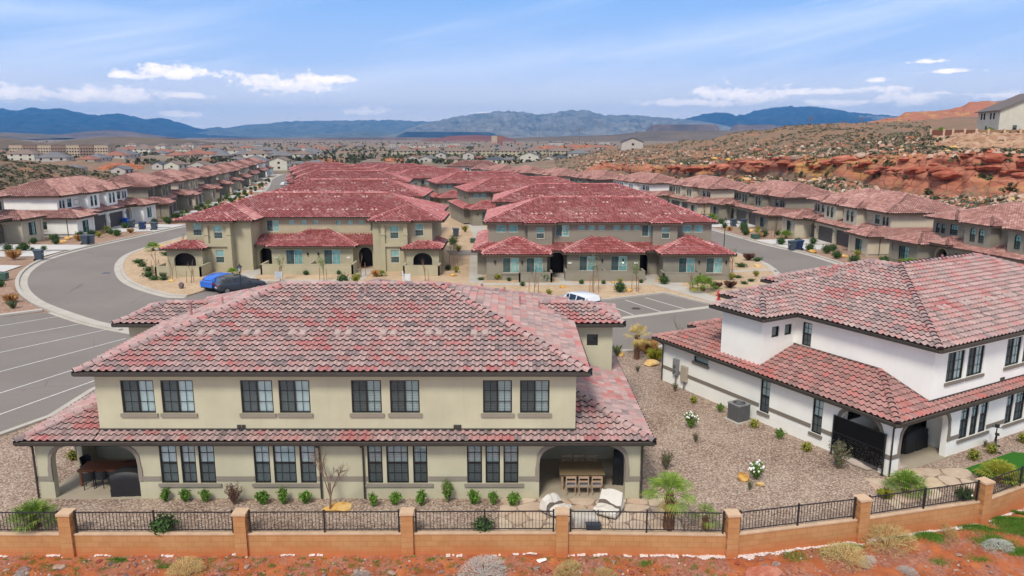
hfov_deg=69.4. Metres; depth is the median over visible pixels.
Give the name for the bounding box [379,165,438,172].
townhouse block
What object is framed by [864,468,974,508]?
flagstone paving
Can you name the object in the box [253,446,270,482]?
window
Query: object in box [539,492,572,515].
covered lounge chair
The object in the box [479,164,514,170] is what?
townhouse block
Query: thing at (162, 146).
house
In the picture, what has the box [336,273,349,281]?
round shrub
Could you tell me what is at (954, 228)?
window
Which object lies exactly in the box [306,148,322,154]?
house
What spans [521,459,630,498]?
patio slab
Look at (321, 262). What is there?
staked sapling
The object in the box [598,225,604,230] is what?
window
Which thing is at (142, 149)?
house
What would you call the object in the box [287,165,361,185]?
townhouse block
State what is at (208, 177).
townhouse block
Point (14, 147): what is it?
apartment building
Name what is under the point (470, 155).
house
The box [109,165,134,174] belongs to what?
house
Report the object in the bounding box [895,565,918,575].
dry bush
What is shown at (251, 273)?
footpath
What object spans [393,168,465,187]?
townhouse block
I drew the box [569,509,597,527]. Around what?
covered fire table
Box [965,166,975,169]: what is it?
ledge block
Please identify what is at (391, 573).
stone
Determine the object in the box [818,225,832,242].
garage door
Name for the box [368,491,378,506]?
green shrub
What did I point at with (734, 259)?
staked sapling
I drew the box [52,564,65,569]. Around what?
boulder
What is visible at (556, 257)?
front door
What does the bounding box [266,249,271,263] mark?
front door
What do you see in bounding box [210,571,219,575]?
stone
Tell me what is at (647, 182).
townhouse block
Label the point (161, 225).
driveway
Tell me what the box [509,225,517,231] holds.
window
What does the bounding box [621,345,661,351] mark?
kerb
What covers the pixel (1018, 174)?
ledge block
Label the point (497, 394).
window
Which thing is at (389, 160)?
earth bank
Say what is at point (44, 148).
apartment building
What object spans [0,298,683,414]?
road marking
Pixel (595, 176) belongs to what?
townhouse block
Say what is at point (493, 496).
green shrub
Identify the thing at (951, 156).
rubble
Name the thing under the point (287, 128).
mountains
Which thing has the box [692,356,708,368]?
window
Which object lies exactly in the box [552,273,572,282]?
footpath
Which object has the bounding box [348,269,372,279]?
footpath
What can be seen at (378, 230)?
townhouse block
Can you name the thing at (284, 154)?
house
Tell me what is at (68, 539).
perimeter wall
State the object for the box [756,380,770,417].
window
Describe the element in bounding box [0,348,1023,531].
gravel yard
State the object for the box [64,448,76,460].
yellow shrub
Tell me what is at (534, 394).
window
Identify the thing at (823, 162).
ledge block
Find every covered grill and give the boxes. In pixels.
[109,465,140,496]
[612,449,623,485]
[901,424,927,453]
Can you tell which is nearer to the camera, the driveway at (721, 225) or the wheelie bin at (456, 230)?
the wheelie bin at (456, 230)
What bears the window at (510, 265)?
in the townhouse block at (567, 236)
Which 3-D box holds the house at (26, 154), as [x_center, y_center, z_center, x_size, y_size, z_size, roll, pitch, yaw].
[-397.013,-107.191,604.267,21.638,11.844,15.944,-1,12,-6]
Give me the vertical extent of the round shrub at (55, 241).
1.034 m
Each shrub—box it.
[0,280,6,286]
[2,243,13,250]
[18,242,29,250]
[28,237,36,243]
[49,233,60,239]
[51,238,59,243]
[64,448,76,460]
[112,228,120,235]
[120,222,129,227]
[130,258,146,263]
[137,261,146,266]
[140,265,153,270]
[140,270,154,276]
[147,275,159,279]
[148,513,180,535]
[159,486,170,501]
[165,218,171,223]
[178,488,191,501]
[198,488,210,501]
[224,481,242,504]
[254,490,269,504]
[275,486,287,503]
[298,490,311,503]
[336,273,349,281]
[349,273,361,280]
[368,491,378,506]
[389,491,402,504]
[415,489,426,505]
[440,479,453,502]
[448,236,458,244]
[467,489,480,503]
[470,515,494,532]
[488,490,498,504]
[506,491,520,505]
[613,280,626,291]
[658,275,669,283]
[658,450,673,469]
[672,383,678,390]
[689,395,696,402]
[692,433,698,441]
[716,403,726,411]
[729,272,735,279]
[735,262,747,267]
[741,227,750,234]
[746,480,752,489]
[750,418,759,427]
[752,257,763,261]
[752,269,759,275]
[760,229,769,236]
[774,428,787,438]
[776,236,786,244]
[801,441,812,451]
[805,243,815,250]
[808,237,817,243]
[820,244,833,253]
[828,439,852,468]
[831,250,842,258]
[849,253,860,261]
[953,485,975,500]
[967,448,981,459]
[985,443,998,454]
[1016,433,1023,442]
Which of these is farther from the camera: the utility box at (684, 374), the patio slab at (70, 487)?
the utility box at (684, 374)
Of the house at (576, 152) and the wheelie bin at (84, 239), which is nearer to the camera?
the wheelie bin at (84, 239)
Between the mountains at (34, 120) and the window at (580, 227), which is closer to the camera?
the window at (580, 227)
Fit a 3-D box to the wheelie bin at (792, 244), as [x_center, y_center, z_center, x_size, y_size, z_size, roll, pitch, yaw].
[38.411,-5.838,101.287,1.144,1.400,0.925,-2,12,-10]
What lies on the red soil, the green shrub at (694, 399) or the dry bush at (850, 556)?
the dry bush at (850, 556)
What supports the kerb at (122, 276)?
on the road
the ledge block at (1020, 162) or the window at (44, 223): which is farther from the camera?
the ledge block at (1020, 162)
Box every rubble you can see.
[0,514,1019,575]
[578,132,1023,207]
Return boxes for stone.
[93,565,101,571]
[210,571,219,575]
[387,570,395,575]
[772,561,780,566]
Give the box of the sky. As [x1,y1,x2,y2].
[0,0,1023,128]
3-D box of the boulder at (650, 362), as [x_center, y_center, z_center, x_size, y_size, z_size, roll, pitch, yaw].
[9.423,5.091,49.805,1.111,0.575,0.826,-5,13,-24]
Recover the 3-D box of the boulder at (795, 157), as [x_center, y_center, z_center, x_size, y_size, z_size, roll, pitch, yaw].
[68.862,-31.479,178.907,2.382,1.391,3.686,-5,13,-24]
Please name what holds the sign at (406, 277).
on the planted island
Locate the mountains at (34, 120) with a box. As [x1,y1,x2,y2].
[0,107,262,137]
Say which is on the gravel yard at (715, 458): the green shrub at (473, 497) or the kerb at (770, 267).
the green shrub at (473, 497)
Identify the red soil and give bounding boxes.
[0,508,1023,575]
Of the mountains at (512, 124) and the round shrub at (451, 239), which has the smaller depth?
the round shrub at (451, 239)
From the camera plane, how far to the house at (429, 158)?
570.28 m
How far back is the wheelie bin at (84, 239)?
107.56 m
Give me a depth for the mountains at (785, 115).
13159.95 m
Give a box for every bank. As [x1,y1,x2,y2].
[97,162,143,169]
[306,159,343,161]
[384,158,404,161]
[532,145,613,148]
[938,132,1023,148]
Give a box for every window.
[28,222,35,234]
[43,222,47,230]
[67,198,71,206]
[82,220,88,231]
[120,380,158,416]
[147,207,151,216]
[159,446,178,482]
[160,380,197,416]
[180,446,197,482]
[192,223,201,235]
[198,446,216,482]
[213,225,222,238]
[215,250,224,262]
[239,380,275,416]
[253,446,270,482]
[266,220,278,230]
[273,446,296,482]
[277,380,312,416]
[286,250,302,263]
[299,446,316,482]
[324,250,340,263]
[350,380,383,416]
[367,446,382,482]
[386,446,408,482]
[388,380,421,416]
[390,225,398,238]
[390,250,399,262]
[413,446,427,482]
[415,223,423,235]
[467,446,481,482]
[481,380,513,416]
[485,446,499,482]
[497,225,505,231]
[502,258,518,274]
[503,446,518,482]
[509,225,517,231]
[518,380,551,416]
[526,258,542,271]
[536,227,544,238]
[555,225,568,235]
[578,225,584,230]
[579,256,594,270]
[587,334,597,344]
[588,225,594,230]
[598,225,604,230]
[611,256,626,270]
[614,225,619,230]
[624,225,629,230]
[634,225,639,230]
[642,225,651,235]
[661,227,669,238]
[678,258,694,271]
[682,225,691,231]
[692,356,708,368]
[694,225,703,231]
[705,258,722,274]
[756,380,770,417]
[760,217,764,226]
[771,326,778,336]
[784,324,790,334]
[787,220,791,230]
[799,322,811,348]
[808,398,823,438]
[847,412,860,419]
[855,238,861,250]
[875,215,879,223]
[898,246,908,259]
[944,350,964,386]
[950,224,957,234]
[958,408,968,438]
[965,345,984,380]
[969,405,978,435]
[970,228,975,241]
[978,229,984,243]
[978,402,987,432]
[1003,336,1021,370]
[1004,394,1013,423]
[1013,391,1023,420]
[1014,234,1020,249]
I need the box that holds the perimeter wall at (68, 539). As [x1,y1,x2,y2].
[0,466,1023,558]
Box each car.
[200,272,232,290]
[213,273,266,292]
[559,290,601,301]
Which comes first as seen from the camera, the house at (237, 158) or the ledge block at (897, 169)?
the ledge block at (897, 169)
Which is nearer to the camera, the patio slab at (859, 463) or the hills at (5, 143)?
the patio slab at (859, 463)
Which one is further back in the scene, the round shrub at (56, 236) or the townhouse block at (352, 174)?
the townhouse block at (352, 174)
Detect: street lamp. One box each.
[237,265,241,289]
[723,217,727,246]
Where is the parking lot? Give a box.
[0,312,129,431]
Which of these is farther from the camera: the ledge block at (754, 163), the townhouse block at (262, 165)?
the townhouse block at (262, 165)
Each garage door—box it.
[94,214,106,230]
[109,211,122,226]
[672,200,679,205]
[682,202,687,207]
[737,209,745,220]
[749,212,755,224]
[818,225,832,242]
[836,230,848,246]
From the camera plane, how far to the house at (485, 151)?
786.08 m
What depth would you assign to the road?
74.31 m
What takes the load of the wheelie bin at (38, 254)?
on the ground at (968, 183)
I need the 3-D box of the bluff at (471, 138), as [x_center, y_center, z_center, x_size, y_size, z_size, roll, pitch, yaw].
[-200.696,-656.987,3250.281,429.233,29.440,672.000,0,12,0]
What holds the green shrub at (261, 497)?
on the gravel yard at (715, 458)
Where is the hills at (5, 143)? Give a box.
[0,138,40,149]
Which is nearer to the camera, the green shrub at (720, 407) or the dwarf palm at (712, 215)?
the green shrub at (720, 407)
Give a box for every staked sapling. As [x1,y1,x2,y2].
[167,256,176,278]
[186,259,194,282]
[276,254,284,280]
[317,255,326,279]
[355,251,365,275]
[448,233,459,266]
[529,269,539,292]
[588,254,600,292]
[629,259,639,292]
[688,262,697,290]
[729,248,736,272]
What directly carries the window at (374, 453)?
in the townhouse block at (382, 388)
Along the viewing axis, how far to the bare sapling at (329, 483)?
30.27 m
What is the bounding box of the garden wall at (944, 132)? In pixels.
[930,129,1023,135]
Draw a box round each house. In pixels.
[7,149,43,160]
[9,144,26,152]
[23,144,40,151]
[35,152,73,161]
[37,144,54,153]
[68,165,87,170]
[77,155,101,162]
[91,153,112,161]
[104,152,130,158]
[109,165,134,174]
[121,150,140,157]
[126,143,137,146]
[132,146,155,153]
[151,161,166,169]
[154,149,175,152]
[155,143,170,148]
[156,150,169,154]
[164,160,187,169]
[165,151,189,157]
[176,147,192,151]
[182,143,195,147]
[184,151,203,156]
[188,161,211,167]
[191,149,206,153]
[200,145,214,148]
[203,151,218,156]
[207,148,225,151]
[213,152,233,157]
[227,147,243,153]
[228,157,244,161]
[232,150,247,156]
[239,146,252,149]
[243,149,270,157]
[251,155,269,165]
[260,147,276,151]
[268,156,291,169]
[271,151,291,158]
[286,147,301,152]
[292,151,312,158]
[292,161,305,166]
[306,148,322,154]
[317,145,331,148]
[319,147,331,151]
[361,159,383,162]
[391,148,415,155]
[406,155,418,160]
[415,143,428,148]
[418,148,441,154]
[419,155,436,161]
[436,152,446,158]
[444,143,459,145]
[444,148,467,155]
[445,156,462,161]
[463,151,474,159]
[470,148,493,155]
[484,157,503,163]
[492,135,496,142]
[496,148,519,155]
[497,135,502,144]
[504,157,519,162]
[520,151,539,161]
[522,148,545,154]
[541,155,555,159]
[548,143,563,145]
[548,148,570,154]
[555,155,565,158]
[567,150,588,156]
[573,148,595,151]
[594,145,606,148]
[620,137,642,150]
[975,93,1023,129]
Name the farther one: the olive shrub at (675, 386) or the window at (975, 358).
the olive shrub at (675, 386)
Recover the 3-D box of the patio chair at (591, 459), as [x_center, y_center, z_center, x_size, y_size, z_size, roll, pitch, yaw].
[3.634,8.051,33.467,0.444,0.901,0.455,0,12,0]
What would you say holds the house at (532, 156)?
on the ground at (968, 183)
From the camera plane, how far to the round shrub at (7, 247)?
100.58 m
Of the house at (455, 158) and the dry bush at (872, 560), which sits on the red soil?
the dry bush at (872, 560)
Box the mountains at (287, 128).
[199,119,431,137]
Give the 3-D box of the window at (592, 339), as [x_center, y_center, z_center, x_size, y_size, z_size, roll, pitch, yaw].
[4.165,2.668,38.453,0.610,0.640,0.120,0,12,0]
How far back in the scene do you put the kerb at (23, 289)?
77.82 m
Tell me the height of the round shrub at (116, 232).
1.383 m
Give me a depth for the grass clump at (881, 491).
31.34 m
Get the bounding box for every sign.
[275,271,281,281]
[402,271,410,280]
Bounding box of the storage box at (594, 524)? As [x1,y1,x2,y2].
[585,522,600,529]
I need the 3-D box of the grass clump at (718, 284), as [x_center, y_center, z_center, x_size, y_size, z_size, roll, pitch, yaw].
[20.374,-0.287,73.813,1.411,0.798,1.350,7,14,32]
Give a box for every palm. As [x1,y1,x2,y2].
[2,497,61,534]
[100,226,111,232]
[143,241,159,250]
[226,267,238,273]
[622,323,651,359]
[639,470,698,530]
[688,274,717,291]
[690,502,721,529]
[709,213,717,219]
[777,230,793,238]
[879,467,933,499]
[972,457,1023,486]
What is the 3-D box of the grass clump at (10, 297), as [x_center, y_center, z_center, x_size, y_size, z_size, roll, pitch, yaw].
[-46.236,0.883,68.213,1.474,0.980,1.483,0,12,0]
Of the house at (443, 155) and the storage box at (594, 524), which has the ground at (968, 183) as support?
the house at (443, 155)
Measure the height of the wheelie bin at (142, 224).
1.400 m
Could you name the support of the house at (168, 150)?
on the ground at (968, 183)
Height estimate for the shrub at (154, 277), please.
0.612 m
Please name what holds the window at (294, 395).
in the townhouse block at (382, 388)
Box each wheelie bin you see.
[32,249,43,260]
[79,235,87,244]
[87,234,94,243]
[127,219,134,227]
[138,221,146,229]
[150,222,157,229]
[452,228,458,236]
[730,218,736,226]
[740,218,747,223]
[787,240,797,249]
[796,239,803,249]
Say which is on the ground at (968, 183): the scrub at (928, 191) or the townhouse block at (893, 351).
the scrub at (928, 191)
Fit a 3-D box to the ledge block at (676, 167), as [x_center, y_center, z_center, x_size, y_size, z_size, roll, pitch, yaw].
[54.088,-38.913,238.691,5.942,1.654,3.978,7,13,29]
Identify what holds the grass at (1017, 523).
on the red soil
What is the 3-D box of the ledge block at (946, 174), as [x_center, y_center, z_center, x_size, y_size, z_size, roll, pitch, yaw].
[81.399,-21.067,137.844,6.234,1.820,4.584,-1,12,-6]
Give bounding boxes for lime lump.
[537,558,546,562]
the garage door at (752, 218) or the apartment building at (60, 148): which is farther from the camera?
the apartment building at (60, 148)
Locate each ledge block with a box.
[671,165,680,169]
[683,166,703,171]
[715,163,729,171]
[749,161,763,165]
[776,161,791,166]
[818,159,828,165]
[830,155,859,162]
[832,162,844,164]
[858,161,872,167]
[864,169,877,174]
[879,166,889,169]
[891,167,902,170]
[898,157,909,160]
[903,166,925,174]
[914,169,926,173]
[928,167,951,173]
[932,170,961,179]
[960,155,970,158]
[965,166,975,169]
[975,165,984,170]
[981,153,1005,162]
[981,165,1002,170]
[1006,169,1023,172]
[1010,172,1023,177]
[1016,158,1023,166]
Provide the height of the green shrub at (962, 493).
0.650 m
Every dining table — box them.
[76,460,136,485]
[558,462,604,489]
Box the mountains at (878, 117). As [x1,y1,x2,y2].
[859,115,897,120]
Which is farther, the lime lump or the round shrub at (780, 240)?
the round shrub at (780, 240)
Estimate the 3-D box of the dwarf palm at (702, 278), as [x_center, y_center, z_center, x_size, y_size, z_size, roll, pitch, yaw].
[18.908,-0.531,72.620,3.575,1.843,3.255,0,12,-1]
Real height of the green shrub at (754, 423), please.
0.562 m
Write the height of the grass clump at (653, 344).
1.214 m
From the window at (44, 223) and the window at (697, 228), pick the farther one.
the window at (44, 223)
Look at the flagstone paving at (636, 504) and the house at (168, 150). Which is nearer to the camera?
the flagstone paving at (636, 504)
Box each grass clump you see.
[1,293,18,302]
[4,249,22,258]
[72,234,83,240]
[370,269,380,276]
[639,338,658,353]
[646,347,661,360]
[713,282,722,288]
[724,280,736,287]
[742,253,754,260]
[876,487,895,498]
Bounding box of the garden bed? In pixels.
[0,287,37,313]
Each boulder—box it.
[14,566,30,574]
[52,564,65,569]
[178,282,183,288]
[323,501,352,510]
[644,359,659,366]
[737,472,749,481]
[744,565,782,575]
[756,482,764,486]
[790,155,803,159]
[854,152,866,158]
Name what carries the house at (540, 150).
on the ground at (968, 183)
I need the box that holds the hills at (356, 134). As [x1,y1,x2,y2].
[266,131,395,137]
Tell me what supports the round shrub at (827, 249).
on the ground at (968, 183)
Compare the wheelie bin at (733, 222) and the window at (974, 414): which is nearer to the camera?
the window at (974, 414)
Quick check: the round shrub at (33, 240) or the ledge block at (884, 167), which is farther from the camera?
the ledge block at (884, 167)
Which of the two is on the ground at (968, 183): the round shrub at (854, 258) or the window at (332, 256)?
the round shrub at (854, 258)
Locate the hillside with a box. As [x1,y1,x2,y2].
[554,110,1023,207]
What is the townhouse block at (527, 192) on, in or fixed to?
on the ground at (968, 183)
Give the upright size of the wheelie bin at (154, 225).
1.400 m
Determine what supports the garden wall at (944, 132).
on the ground at (968, 183)
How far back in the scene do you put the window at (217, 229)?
82.72 m
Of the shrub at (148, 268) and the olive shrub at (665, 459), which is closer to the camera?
the olive shrub at (665, 459)
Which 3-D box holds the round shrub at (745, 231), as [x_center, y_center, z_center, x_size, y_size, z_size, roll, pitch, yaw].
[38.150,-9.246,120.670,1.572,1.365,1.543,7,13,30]
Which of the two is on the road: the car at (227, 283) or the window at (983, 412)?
the car at (227, 283)
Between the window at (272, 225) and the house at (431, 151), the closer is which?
the window at (272, 225)
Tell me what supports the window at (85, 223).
in the townhouse block at (69, 205)
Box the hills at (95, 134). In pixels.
[28,130,191,139]
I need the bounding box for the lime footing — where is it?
[0,509,1023,559]
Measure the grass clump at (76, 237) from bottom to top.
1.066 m
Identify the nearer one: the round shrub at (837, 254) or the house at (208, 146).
the round shrub at (837, 254)
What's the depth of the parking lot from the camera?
50.83 m
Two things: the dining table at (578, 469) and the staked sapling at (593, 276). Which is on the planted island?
the staked sapling at (593, 276)
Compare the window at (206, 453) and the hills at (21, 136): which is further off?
the hills at (21, 136)
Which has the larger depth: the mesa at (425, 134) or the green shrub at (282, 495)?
the mesa at (425, 134)
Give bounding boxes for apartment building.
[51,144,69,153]
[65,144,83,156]
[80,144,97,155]
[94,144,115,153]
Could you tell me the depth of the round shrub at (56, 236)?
111.85 m
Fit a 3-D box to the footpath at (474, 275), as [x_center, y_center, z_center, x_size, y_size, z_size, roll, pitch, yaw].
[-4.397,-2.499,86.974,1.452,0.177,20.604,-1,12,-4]
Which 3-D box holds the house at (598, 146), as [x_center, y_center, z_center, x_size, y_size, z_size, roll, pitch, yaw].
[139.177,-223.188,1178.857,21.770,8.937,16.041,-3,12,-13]
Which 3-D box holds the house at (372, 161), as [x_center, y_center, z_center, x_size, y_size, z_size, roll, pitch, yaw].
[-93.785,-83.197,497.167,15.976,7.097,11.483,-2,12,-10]
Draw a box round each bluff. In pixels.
[185,137,440,139]
[422,135,513,141]
[511,130,758,140]
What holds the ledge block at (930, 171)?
on the ground at (968, 183)
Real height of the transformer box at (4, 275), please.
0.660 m
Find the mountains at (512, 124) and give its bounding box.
[383,110,730,137]
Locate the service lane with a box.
[446,250,476,254]
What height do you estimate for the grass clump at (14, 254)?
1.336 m
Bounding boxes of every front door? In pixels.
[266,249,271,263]
[364,248,371,265]
[552,254,560,272]
[639,255,642,270]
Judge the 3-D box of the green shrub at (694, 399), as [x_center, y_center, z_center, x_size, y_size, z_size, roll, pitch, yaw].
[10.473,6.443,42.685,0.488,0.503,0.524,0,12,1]
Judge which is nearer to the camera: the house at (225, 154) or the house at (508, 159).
the house at (508, 159)
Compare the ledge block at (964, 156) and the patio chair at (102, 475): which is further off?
the ledge block at (964, 156)
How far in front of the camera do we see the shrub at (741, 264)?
86.02 m
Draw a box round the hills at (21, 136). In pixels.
[0,133,72,139]
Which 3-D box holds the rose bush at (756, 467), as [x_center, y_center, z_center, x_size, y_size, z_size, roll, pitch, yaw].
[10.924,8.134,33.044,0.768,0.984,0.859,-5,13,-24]
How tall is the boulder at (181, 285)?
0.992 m
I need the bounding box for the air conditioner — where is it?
[723,399,751,424]
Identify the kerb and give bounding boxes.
[0,309,42,316]
[0,387,94,436]
[15,174,283,330]
[114,181,286,297]
[601,292,709,304]
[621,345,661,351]
[712,228,842,263]
[733,251,779,273]
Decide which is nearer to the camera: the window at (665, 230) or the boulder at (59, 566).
the boulder at (59, 566)
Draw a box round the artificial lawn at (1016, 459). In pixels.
[965,452,1023,484]
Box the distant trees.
[0,138,615,164]
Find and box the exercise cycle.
[989,424,1001,453]
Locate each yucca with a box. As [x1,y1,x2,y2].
[4,300,17,308]
[612,343,622,355]
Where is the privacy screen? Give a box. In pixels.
[829,414,886,475]
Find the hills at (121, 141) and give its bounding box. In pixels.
[41,137,229,146]
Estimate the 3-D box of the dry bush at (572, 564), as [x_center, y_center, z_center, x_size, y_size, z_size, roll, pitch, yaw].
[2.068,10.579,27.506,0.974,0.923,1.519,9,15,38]
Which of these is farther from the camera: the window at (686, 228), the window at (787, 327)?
the window at (686, 228)
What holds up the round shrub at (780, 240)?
on the ground at (968, 183)
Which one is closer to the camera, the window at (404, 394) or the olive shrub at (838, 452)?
the window at (404, 394)
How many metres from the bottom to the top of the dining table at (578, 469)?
0.780 m
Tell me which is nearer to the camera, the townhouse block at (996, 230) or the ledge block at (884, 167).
the townhouse block at (996, 230)
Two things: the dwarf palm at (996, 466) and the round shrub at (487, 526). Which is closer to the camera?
the round shrub at (487, 526)
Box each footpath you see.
[240,268,260,278]
[263,279,335,280]
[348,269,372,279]
[466,223,486,237]
[469,255,482,282]
[479,282,682,284]
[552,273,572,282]
[645,272,720,301]
[729,269,776,271]
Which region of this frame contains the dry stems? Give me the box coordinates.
[3,532,1021,575]
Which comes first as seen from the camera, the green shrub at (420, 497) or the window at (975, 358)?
the green shrub at (420, 497)
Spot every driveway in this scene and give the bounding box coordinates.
[0,244,87,249]
[0,251,60,256]
[0,265,18,271]
[102,228,166,231]
[111,224,184,227]
[712,224,754,226]
[758,239,831,243]
[774,244,829,248]
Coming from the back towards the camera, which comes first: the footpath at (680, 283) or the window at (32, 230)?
the window at (32, 230)
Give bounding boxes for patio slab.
[41,459,158,498]
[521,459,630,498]
[816,428,954,475]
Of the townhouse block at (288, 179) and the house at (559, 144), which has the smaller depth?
the townhouse block at (288, 179)
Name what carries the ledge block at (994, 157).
on the ground at (968, 183)
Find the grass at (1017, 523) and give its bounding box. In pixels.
[2,510,1023,575]
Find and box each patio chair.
[79,454,90,472]
[81,471,95,489]
[94,471,109,488]
[562,455,571,461]
[565,476,575,495]
[574,455,583,461]
[578,476,588,495]
[587,455,596,461]
[591,476,601,495]
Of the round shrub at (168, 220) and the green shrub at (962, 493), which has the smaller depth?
the green shrub at (962, 493)
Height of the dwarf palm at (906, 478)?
1.740 m
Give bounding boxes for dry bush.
[13,571,26,575]
[164,556,206,575]
[351,569,371,575]
[457,553,506,575]
[554,559,581,575]
[594,566,617,575]
[819,540,871,571]
[858,555,876,569]
[860,523,918,558]
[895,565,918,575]
[938,522,959,541]
[980,538,1014,553]
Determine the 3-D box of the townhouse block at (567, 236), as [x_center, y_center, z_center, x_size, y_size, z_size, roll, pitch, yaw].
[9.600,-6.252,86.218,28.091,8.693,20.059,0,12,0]
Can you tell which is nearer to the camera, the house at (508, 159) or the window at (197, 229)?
the window at (197, 229)
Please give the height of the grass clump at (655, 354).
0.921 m
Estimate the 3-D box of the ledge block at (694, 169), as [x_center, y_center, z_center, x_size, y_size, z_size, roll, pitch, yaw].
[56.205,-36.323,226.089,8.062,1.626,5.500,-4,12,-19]
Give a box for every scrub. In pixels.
[0,157,117,189]
[590,131,1023,208]
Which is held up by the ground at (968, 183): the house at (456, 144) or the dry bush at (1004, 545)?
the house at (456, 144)
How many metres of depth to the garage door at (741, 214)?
143.07 m
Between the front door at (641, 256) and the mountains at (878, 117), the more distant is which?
the mountains at (878, 117)
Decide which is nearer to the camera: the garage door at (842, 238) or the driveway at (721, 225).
the garage door at (842, 238)
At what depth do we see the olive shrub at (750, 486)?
32.16 m
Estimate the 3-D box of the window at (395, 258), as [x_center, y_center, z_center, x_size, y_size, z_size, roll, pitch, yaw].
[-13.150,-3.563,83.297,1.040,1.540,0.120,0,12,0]
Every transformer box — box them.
[0,272,8,279]
[751,234,759,238]
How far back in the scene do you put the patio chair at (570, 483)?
31.53 m
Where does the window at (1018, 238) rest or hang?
in the townhouse block at (996, 230)
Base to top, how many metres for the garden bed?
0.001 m
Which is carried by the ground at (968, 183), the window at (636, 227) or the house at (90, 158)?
the house at (90, 158)
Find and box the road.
[28,174,832,348]
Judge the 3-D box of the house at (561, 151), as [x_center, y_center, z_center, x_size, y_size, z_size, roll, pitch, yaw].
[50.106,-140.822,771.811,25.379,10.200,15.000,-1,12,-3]
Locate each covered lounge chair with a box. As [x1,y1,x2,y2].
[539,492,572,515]
[593,488,623,518]
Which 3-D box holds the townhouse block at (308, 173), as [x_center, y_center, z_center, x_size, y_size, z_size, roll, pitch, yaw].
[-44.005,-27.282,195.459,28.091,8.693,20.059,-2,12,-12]
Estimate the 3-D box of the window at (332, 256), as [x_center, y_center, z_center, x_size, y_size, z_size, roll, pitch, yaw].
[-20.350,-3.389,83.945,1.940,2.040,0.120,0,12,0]
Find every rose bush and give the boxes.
[682,411,698,428]
[748,459,765,479]
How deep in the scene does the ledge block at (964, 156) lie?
136.64 m
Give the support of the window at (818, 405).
in the townhouse block at (893, 351)
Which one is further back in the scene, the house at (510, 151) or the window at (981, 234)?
the house at (510, 151)
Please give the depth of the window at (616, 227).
81.66 m
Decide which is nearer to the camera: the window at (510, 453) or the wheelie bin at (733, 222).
the window at (510, 453)
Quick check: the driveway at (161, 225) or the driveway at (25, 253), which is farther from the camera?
the driveway at (161, 225)
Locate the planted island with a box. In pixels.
[123,213,772,301]
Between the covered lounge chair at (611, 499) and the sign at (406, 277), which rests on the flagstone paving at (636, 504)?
the covered lounge chair at (611, 499)
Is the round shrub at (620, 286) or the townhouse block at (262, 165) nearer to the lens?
the round shrub at (620, 286)
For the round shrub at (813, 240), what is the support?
on the ground at (968, 183)
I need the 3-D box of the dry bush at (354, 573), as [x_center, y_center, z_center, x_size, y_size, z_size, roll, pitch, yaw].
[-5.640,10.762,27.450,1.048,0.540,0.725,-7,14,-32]
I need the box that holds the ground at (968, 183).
[0,101,1023,316]
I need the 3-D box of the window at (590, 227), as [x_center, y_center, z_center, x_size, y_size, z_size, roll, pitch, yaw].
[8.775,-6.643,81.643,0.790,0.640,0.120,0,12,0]
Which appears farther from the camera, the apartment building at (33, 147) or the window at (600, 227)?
the apartment building at (33, 147)
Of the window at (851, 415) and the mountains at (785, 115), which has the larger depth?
the mountains at (785, 115)
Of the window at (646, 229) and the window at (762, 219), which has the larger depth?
the window at (762, 219)
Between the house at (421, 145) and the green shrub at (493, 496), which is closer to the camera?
the green shrub at (493, 496)
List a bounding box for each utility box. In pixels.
[672,358,679,383]
[680,365,687,389]
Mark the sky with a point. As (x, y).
(203, 64)
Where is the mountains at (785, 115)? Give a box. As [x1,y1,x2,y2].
[686,106,889,126]
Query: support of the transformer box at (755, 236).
on the ground at (968, 183)
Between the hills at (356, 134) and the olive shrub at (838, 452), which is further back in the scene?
the hills at (356, 134)
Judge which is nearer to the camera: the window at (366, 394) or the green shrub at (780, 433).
the window at (366, 394)
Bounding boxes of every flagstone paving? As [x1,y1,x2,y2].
[499,498,682,530]
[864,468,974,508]
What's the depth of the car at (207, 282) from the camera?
73.20 m
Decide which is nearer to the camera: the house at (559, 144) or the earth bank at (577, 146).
the earth bank at (577, 146)
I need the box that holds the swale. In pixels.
[49,306,708,333]
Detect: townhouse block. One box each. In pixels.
[0,175,158,236]
[0,192,46,243]
[13,278,656,498]
[106,170,193,218]
[150,168,217,207]
[154,191,449,276]
[179,166,230,199]
[198,165,240,193]
[213,163,249,188]
[224,161,257,184]
[233,159,266,179]
[243,157,273,176]
[271,178,433,200]
[285,163,352,181]
[286,162,339,177]
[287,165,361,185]
[287,170,412,184]
[293,168,374,179]
[353,163,390,167]
[367,163,419,169]
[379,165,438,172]
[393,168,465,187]
[427,171,525,212]
[446,160,496,170]
[448,176,575,225]
[467,163,489,170]
[471,196,736,282]
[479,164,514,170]
[483,183,668,228]
[503,165,544,175]
[532,167,580,180]
[566,170,623,182]
[609,172,676,192]
[649,175,748,215]
[652,252,1023,476]
[708,180,835,230]
[778,188,964,256]
[884,201,1023,264]
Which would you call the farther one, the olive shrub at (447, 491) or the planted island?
the planted island
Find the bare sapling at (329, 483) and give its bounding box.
[307,449,348,508]
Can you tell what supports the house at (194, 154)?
on the ground at (968, 183)
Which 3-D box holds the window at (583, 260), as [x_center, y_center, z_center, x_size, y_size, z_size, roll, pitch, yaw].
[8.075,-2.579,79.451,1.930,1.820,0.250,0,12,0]
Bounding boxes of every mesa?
[396,132,497,136]
[647,124,719,130]
[730,124,791,130]

